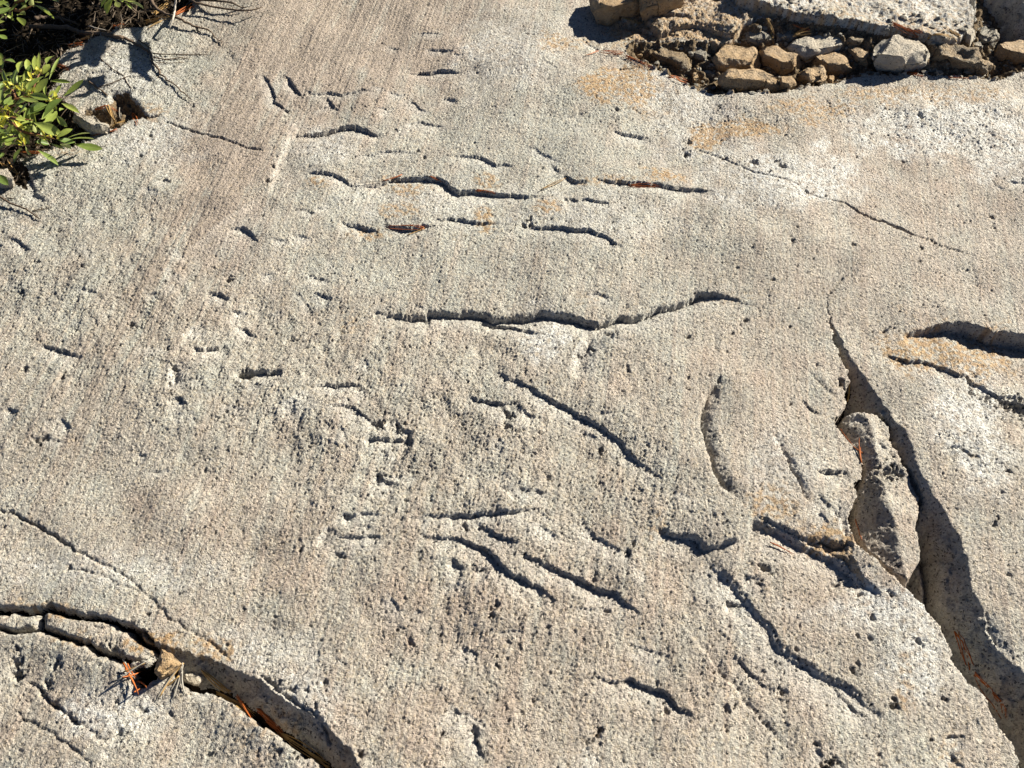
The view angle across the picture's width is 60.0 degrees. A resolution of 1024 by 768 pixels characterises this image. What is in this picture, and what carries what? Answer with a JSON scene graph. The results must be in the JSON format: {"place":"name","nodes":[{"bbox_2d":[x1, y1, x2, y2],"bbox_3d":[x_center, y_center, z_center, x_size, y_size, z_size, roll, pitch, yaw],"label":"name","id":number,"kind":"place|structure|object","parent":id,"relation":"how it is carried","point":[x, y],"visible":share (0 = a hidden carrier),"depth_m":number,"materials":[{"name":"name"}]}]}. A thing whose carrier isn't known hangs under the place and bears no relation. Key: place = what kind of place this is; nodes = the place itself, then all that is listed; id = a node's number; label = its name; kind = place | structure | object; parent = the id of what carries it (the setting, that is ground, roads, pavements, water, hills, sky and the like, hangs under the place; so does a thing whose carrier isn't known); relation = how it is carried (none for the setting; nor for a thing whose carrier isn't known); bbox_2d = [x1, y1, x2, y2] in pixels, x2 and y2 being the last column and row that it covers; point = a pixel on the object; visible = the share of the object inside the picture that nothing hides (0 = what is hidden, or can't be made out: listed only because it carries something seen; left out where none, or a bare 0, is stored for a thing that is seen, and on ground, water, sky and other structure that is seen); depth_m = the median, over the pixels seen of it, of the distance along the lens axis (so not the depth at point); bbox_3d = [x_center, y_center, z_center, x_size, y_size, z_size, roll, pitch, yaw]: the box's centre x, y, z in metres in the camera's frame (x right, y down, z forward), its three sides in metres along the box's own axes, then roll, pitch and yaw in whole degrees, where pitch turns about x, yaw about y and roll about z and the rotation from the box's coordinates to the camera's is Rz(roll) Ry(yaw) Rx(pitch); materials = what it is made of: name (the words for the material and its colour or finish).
{"place":"outdoors","nodes":[
{"label":"outdoors","id":0,"kind":"place"},
{"bbox_2d":[0,0,194,687],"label":"soil ground","id":1,"kind":"structure","parent":0,"point":[148,675],"depth_m":1.61,"materials":[{"name":"brown soil"}]},
{"bbox_2d":[0,153,7,184],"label":"seedling","id":2,"kind":"object","parent":1,"relation":"on","point":[3,179],"visible":1,"depth_m":1.34,"materials":[{"name":"green plant"}]},
{"bbox_2d":[0,0,58,38],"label":"green shrub","id":3,"kind":"object","parent":1,"relation":"on","point":[4,10],"visible":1,"depth_m":1.49,"materials":[{"name":"green plant"}]},
{"bbox_2d":[0,53,101,164],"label":"green shrub","id":4,"kind":"object","parent":1,"relation":"on","point":[15,122],"visible":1,"depth_m":1.39,"materials":[{"name":"green plant"}]},
{"bbox_2d":[34,15,79,25],"bbox_3d":[-0.830,-0.670,1.623,0.081,0.018,0.028,0,58,0],"label":"dead twig","id":5,"kind":"object","parent":1,"relation":"on","point":[38,17],"visible":0.98,"depth_m":1.62,"materials":[{"name":"brown wood"}]},
{"bbox_2d":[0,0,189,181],"bbox_3d":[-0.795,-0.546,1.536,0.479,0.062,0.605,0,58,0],"label":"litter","id":6,"kind":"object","parent":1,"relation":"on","point":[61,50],"visible":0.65,"depth_m":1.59,"materials":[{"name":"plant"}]},
{"bbox_2d":[29,23,211,98],"bbox_3d":[-0.678,-0.601,1.569,0.432,0.051,0.108,30,63,17],"label":"dead twig","id":7,"kind":"object","parent":1,"relation":"on","point":[34,26],"visible":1,"depth_m":1.54,"materials":[{"name":"brown wood"}]},
{"bbox_2d":[169,0,176,28],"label":"dead twig","id":8,"kind":"object","parent":1,"relation":"on","point":[175,2],"visible":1,"depth_m":1.56,"materials":[{"name":"beige wood"}]},
{"bbox_2d":[150,0,221,41],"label":"dead twig","id":9,"kind":"object","parent":1,"relation":"on","point":[167,14],"visible":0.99,"depth_m":1.57,"materials":[{"name":"brown wood"}]},
{"bbox_2d":[189,0,261,11],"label":"dead twig","id":10,"kind":"object","parent":1,"relation":"on","point":[203,4],"visible":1,"depth_m":1.58,"materials":[{"name":"brown wood"}]},
{"bbox_2d":[0,631,323,767],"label":"rock slab","id":11,"kind":"object","parent":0,"point":[64,703],"visible":0.99,"depth_m":0.96,"materials":[{"name":"stone"}]},
{"bbox_2d":[117,662,144,681],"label":"pine needle","id":12,"kind":"object","parent":11,"relation":"on","point":[129,671],"visible":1,"depth_m":0.97,"materials":[{"name":"grey plant"}]},
{"bbox_2d":[123,662,138,694],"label":"pine needle","id":13,"kind":"object","parent":11,"relation":"on","point":[125,666],"visible":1,"depth_m":0.98,"materials":[{"name":"orange plant"}]},
{"bbox_2d":[154,649,181,679],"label":"loose stone","id":14,"kind":"object","parent":11,"relation":"on","point":[168,664],"visible":1,"depth_m":0.97,"materials":[{"name":"beige stone"}]},
{"bbox_2d":[155,662,184,701],"bbox_3d":[-0.368,0.332,0.971,0.024,0.009,0.048,27,62,16],"label":"needle tuft","id":15,"kind":"object","parent":11,"relation":"on","point":[178,679],"visible":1,"depth_m":0.97,"materials":[{"name":"beige plant"}]},
{"bbox_2d":[0,393,862,767],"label":"crack floor","id":16,"kind":"structure","parent":0,"point":[260,719],"depth_m":1.01,"materials":[{"name":"grey stone"}]},
{"bbox_2d":[0,613,44,634],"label":"rock fragment","id":17,"kind":"object","parent":16,"relation":"on","point":[15,624],"visible":0.98,"depth_m":1.02,"materials":[{"name":"stone"}]},
{"bbox_2d":[45,613,159,661],"bbox_3d":[-0.470,0.292,1.022,0.148,0.050,0.037,18,60,11],"label":"rock fragment","id":18,"kind":"object","parent":16,"relation":"on","point":[107,640],"visible":0.99,"depth_m":1.00,"materials":[{"name":"stone"}]},
{"bbox_2d":[135,626,157,650],"bbox_3d":[-0.416,0.291,1.014,0.034,0.036,0.014,34,64,19],"label":"rock fragment","id":19,"kind":"object","parent":16,"relation":"on","point":[148,640],"visible":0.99,"depth_m":1.01,"materials":[{"name":"stone"}]},
{"bbox_2d":[183,672,204,685],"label":"loose stone","id":20,"kind":"object","parent":16,"relation":"on","point":[194,679],"visible":1,"depth_m":1.00,"materials":[{"name":"white stone"}]},
{"bbox_2d":[201,670,227,692],"bbox_3d":[-0.333,0.336,0.998,0.043,0.011,0.001,32,63,18],"label":"pine needle","id":21,"kind":"object","parent":16,"relation":"on","point":[213,680],"visible":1,"depth_m":1.00,"materials":[{"name":"brown plant"}]},
{"bbox_2d":[256,708,281,733],"bbox_3d":[-0.267,0.372,0.980,0.041,0.008,0.002,35,64,20],"label":"pine needle","id":22,"kind":"object","parent":16,"relation":"on","point":[268,719],"visible":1,"depth_m":0.98,"materials":[{"name":"brown plant"}]},
{"bbox_2d":[257,711,282,738],"bbox_3d":[-0.267,0.377,0.980,0.045,0.004,0.002,37,65,20],"label":"pine needle","id":23,"kind":"object","parent":16,"relation":"on","point":[270,724],"visible":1,"depth_m":0.98,"materials":[{"name":"brown plant"}]},
{"bbox_2d":[277,731,327,763],"bbox_3d":[-0.227,0.395,0.967,0.074,0.011,0.006,25,61,15],"label":"pine needle","id":24,"kind":"object","parent":16,"relation":"on","point":[303,743],"visible":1,"depth_m":0.97,"materials":[{"name":"brown plant"}]},
{"bbox_2d":[282,734,324,761],"bbox_3d":[-0.228,0.397,0.968,0.072,0.010,0.002,25,61,15],"label":"pine needle","id":25,"kind":"object","parent":16,"relation":"on","point":[305,748],"visible":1,"depth_m":0.96,"materials":[{"name":"brown plant"}]},
{"bbox_2d":[279,733,327,767],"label":"pine needle","id":26,"kind":"object","parent":16,"relation":"on","point":[313,755],"visible":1,"depth_m":0.96,"materials":[{"name":"brown plant"}]},
{"bbox_2d":[282,736,329,766],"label":"pine needle","id":27,"kind":"object","parent":16,"relation":"on","point":[305,754],"visible":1,"depth_m":0.96,"materials":[{"name":"brown plant"}]},
{"bbox_2d":[285,737,329,764],"bbox_3d":[-0.228,0.398,0.968,0.072,0.011,0.002,25,61,15],"label":"pine needle","id":28,"kind":"object","parent":16,"relation":"on","point":[308,752],"visible":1,"depth_m":0.96,"materials":[{"name":"brown plant"}]},
{"bbox_2d":[835,411,923,586],"bbox_3d":[0.466,0.158,1.144,0.091,0.118,0.248,0,58,0],"label":"wedge stone","id":29,"kind":"object","parent":16,"relation":"on","point":[887,504],"visible":0.95,"depth_m":1.10,"materials":[{"name":"stone"}]},
{"bbox_2d":[0,0,1023,767],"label":"rock slab","id":30,"kind":"object","parent":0,"point":[306,446],"visible":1,"depth_m":1.18,"materials":[{"name":"stone"}]},
{"bbox_2d":[0,168,14,188],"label":"loose stone","id":31,"kind":"object","parent":30,"relation":"on","point":[6,173],"visible":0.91,"depth_m":1.35,"materials":[{"name":"grey stone"}]},
{"bbox_2d":[0,196,52,218],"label":"dead twig","id":32,"kind":"object","parent":30,"relation":"on","point":[5,200],"visible":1,"depth_m":1.34,"materials":[{"name":"brown wood"}]},
{"bbox_2d":[88,57,132,95],"bbox_3d":[-0.676,-0.514,1.489,0.116,0.005,0.058,35,64,20],"label":"dead twig","id":33,"kind":"object","parent":30,"relation":"on","point":[89,81],"visible":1,"depth_m":1.48,"materials":[{"name":"brown wood"}]},
{"bbox_2d":[100,0,143,13],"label":"green shrub","id":34,"kind":"object","parent":30,"relation":"on","point":[107,4],"visible":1,"depth_m":1.48,"materials":[{"name":"green plant"}]},
{"bbox_2d":[810,539,866,585],"bbox_3d":[0.396,0.204,1.054,0.076,0.015,0.032,37,65,21],"label":"rock fragment","id":35,"kind":"object","parent":30,"relation":"on","point":[842,549],"visible":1,"depth_m":1.05,"materials":[{"name":"stone"}]},
{"bbox_2d":[762,0,975,45],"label":"rock ledge","id":36,"kind":"object","parent":30,"relation":"on","point":[855,12],"visible":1,"depth_m":1.54,"materials":[{"name":"stone"}]},
{"bbox_2d":[83,0,1023,128],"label":"grit ground","id":37,"kind":"structure","parent":0,"point":[127,105],"depth_m":1.54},
{"bbox_2d":[73,113,109,136],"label":"loose stone","id":38,"kind":"object","parent":37,"relation":"on","point":[92,125],"visible":1,"depth_m":1.42,"materials":[{"name":"grey stone"}]},
{"bbox_2d":[635,52,642,58],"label":"loose stone","id":39,"kind":"object","parent":37,"relation":"on","point":[638,56],"visible":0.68,"depth_m":1.55,"materials":[{"name":"brown stone"}]},
{"bbox_2d":[649,48,693,71],"bbox_3d":[0.280,-0.564,1.556,0.077,0.045,0.038,25,61,15],"label":"loose stone","id":40,"kind":"object","parent":37,"relation":"on","point":[682,61],"visible":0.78,"depth_m":1.54,"materials":[{"name":"beige stone"}]},
{"bbox_2d":[611,16,738,52],"bbox_3d":[0.283,-0.613,1.562,0.224,0.038,0.073,18,60,11],"label":"rock ledge","id":41,"kind":"object","parent":37,"relation":"on","point":[646,30],"visible":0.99,"depth_m":1.56,"materials":[{"name":"stone"}]},
{"bbox_2d":[692,72,699,83],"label":"loose stone","id":42,"kind":"object","parent":37,"relation":"on","point":[695,78],"visible":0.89,"depth_m":1.52,"materials":[{"name":"beige stone"}]},
{"bbox_2d":[694,47,706,59],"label":"loose stone","id":43,"kind":"object","parent":37,"relation":"on","point":[700,53],"visible":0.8,"depth_m":1.54,"materials":[{"name":"grey stone"}]},
{"bbox_2d":[617,0,785,40],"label":"rock ledge","id":44,"kind":"object","parent":37,"relation":"on","point":[718,15],"visible":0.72,"depth_m":1.56,"materials":[{"name":"stone"}]},
{"bbox_2d":[589,0,639,26],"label":"boulder","id":45,"kind":"object","parent":44,"relation":"on","point":[607,13],"visible":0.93,"depth_m":1.57,"materials":[{"name":"brown stone"}]},
{"bbox_2d":[639,0,683,20],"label":"boulder","id":46,"kind":"object","parent":44,"relation":"on","point":[648,9],"visible":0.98,"depth_m":1.56,"materials":[{"name":"stone"}]},
{"bbox_2d":[702,70,714,76],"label":"loose stone","id":47,"kind":"object","parent":37,"relation":"on","point":[709,73],"visible":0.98,"depth_m":1.53,"materials":[{"name":"stone"}]},
{"bbox_2d":[711,45,760,71],"bbox_3d":[0.389,-0.564,1.547,0.087,0.036,0.058,0,58,0],"label":"loose stone","id":48,"kind":"object","parent":37,"relation":"on","point":[725,58],"visible":0.91,"depth_m":1.53,"materials":[{"name":"beige stone"}]},
{"bbox_2d":[717,68,778,93],"bbox_3d":[0.401,-0.511,1.506,0.106,0.042,0.038,0,58,0],"label":"loose stone","id":49,"kind":"object","parent":37,"relation":"on","point":[751,79],"visible":0.84,"depth_m":1.49,"materials":[{"name":"beige stone"}]},
{"bbox_2d":[741,29,771,47],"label":"loose stone","id":50,"kind":"object","parent":37,"relation":"on","point":[757,39],"visible":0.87,"depth_m":1.55,"materials":[{"name":"grey stone"}]},
{"bbox_2d":[758,46,801,76],"bbox_3d":[0.464,-0.560,1.546,0.080,0.047,0.048,24,61,14],"label":"loose stone","id":51,"kind":"object","parent":37,"relation":"on","point":[779,60],"visible":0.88,"depth_m":1.53,"materials":[{"name":"beige stone"}]},
{"bbox_2d":[776,31,796,42],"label":"loose stone","id":52,"kind":"object","parent":37,"relation":"on","point":[788,36],"visible":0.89,"depth_m":1.55,"materials":[{"name":"grey stone"}]},
{"bbox_2d":[779,76,795,90],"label":"loose stone","id":53,"kind":"object","parent":37,"relation":"on","point":[785,82],"visible":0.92,"depth_m":1.49,"materials":[{"name":"beige stone"}]},
{"bbox_2d":[797,65,827,84],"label":"loose stone","id":54,"kind":"object","parent":37,"relation":"on","point":[815,75],"visible":0.88,"depth_m":1.51,"materials":[{"name":"beige stone"}]},
{"bbox_2d":[784,35,841,62],"bbox_3d":[0.532,-0.587,1.548,0.110,0.034,0.043,-15,59,-9],"label":"loose stone","id":55,"kind":"object","parent":37,"relation":"on","point":[805,48],"visible":0.88,"depth_m":1.53,"materials":[{"name":"grey stone"}]},
{"bbox_2d":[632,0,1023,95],"bbox_3d":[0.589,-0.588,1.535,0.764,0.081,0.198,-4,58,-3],"label":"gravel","id":56,"kind":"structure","parent":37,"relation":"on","point":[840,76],"depth_m":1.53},
{"bbox_2d":[827,75,833,83],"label":"loose stone","id":57,"kind":"object","parent":37,"relation":"on","point":[831,79],"visible":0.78,"depth_m":1.51,"materials":[{"name":"beige stone"}]},
{"bbox_2d":[813,52,852,77],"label":"loose stone","id":58,"kind":"object","parent":37,"relation":"on","point":[835,64],"visible":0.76,"depth_m":1.53,"materials":[{"name":"beige stone"}]},
{"bbox_2d":[846,35,863,44],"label":"loose stone","id":59,"kind":"object","parent":37,"relation":"on","point":[854,40],"visible":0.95,"depth_m":1.53,"materials":[{"name":"grey stone"}]},
{"bbox_2d":[848,46,870,67],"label":"loose stone","id":60,"kind":"object","parent":37,"relation":"on","point":[861,56],"visible":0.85,"depth_m":1.53,"materials":[{"name":"beige stone"}]},
{"bbox_2d":[871,34,929,74],"bbox_3d":[0.666,-0.562,1.520,0.110,0.050,0.070,0,58,0],"label":"loose stone","id":61,"kind":"object","parent":37,"relation":"on","point":[896,54],"visible":0.99,"depth_m":1.50,"materials":[{"name":"grey stone"}]},
{"bbox_2d":[935,70,942,75],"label":"loose stone","id":62,"kind":"object","parent":37,"relation":"on","point":[939,72],"visible":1,"depth_m":1.50,"materials":[{"name":"grey stone"}]},
{"bbox_2d":[931,43,992,75],"bbox_3d":[0.769,-0.554,1.523,0.105,0.057,0.055,0,58,0],"label":"loose stone","id":63,"kind":"object","parent":37,"relation":"on","point":[963,57],"visible":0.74,"depth_m":1.51,"materials":[{"name":"beige stone"}]},
{"bbox_2d":[964,28,974,46],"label":"loose stone","id":64,"kind":"object","parent":37,"relation":"on","point":[969,38],"visible":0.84,"depth_m":1.52,"materials":[{"name":"grey stone"}]},
{"bbox_2d":[974,41,981,50],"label":"loose stone","id":65,"kind":"object","parent":37,"relation":"on","point":[978,44],"visible":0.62,"depth_m":1.54,"materials":[{"name":"grey stone"}]},
{"bbox_2d":[977,26,999,48],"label":"loose stone","id":66,"kind":"object","parent":37,"relation":"on","point":[990,37],"visible":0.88,"depth_m":1.55,"materials":[{"name":"grey stone"}]},
{"bbox_2d":[983,0,1023,42],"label":"rock ledge","id":67,"kind":"object","parent":37,"relation":"on","point":[1014,29],"visible":0.9,"depth_m":1.59,"materials":[{"name":"stone"}]},
{"bbox_2d":[993,40,1023,65],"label":"loose stone","id":68,"kind":"object","parent":37,"relation":"on","point":[1013,52],"visible":0.93,"depth_m":1.54,"materials":[{"name":"brown stone"}]},
{"bbox_2d":[826,211,1023,767],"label":"rock slab","id":69,"kind":"object","parent":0,"point":[928,338],"visible":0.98,"depth_m":1.17,"materials":[{"name":"stone"}]},
{"bbox_2d":[975,679,1001,718],"bbox_3d":[0.540,0.357,1.009,0.004,0.013,0.051,-25,61,-15],"label":"pine needle","id":70,"kind":"object","parent":69,"relation":"on","point":[988,699],"visible":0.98,"depth_m":1.00,"materials":[{"name":"brown plant"}]},
{"bbox_2d":[980,677,1002,712],"bbox_3d":[0.542,0.349,1.006,0.003,0.012,0.049,-24,61,-14],"label":"pine needle","id":71,"kind":"object","parent":69,"relation":"on","point":[993,693],"visible":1,"depth_m":1.00,"materials":[{"name":"brown plant"}]}
]}

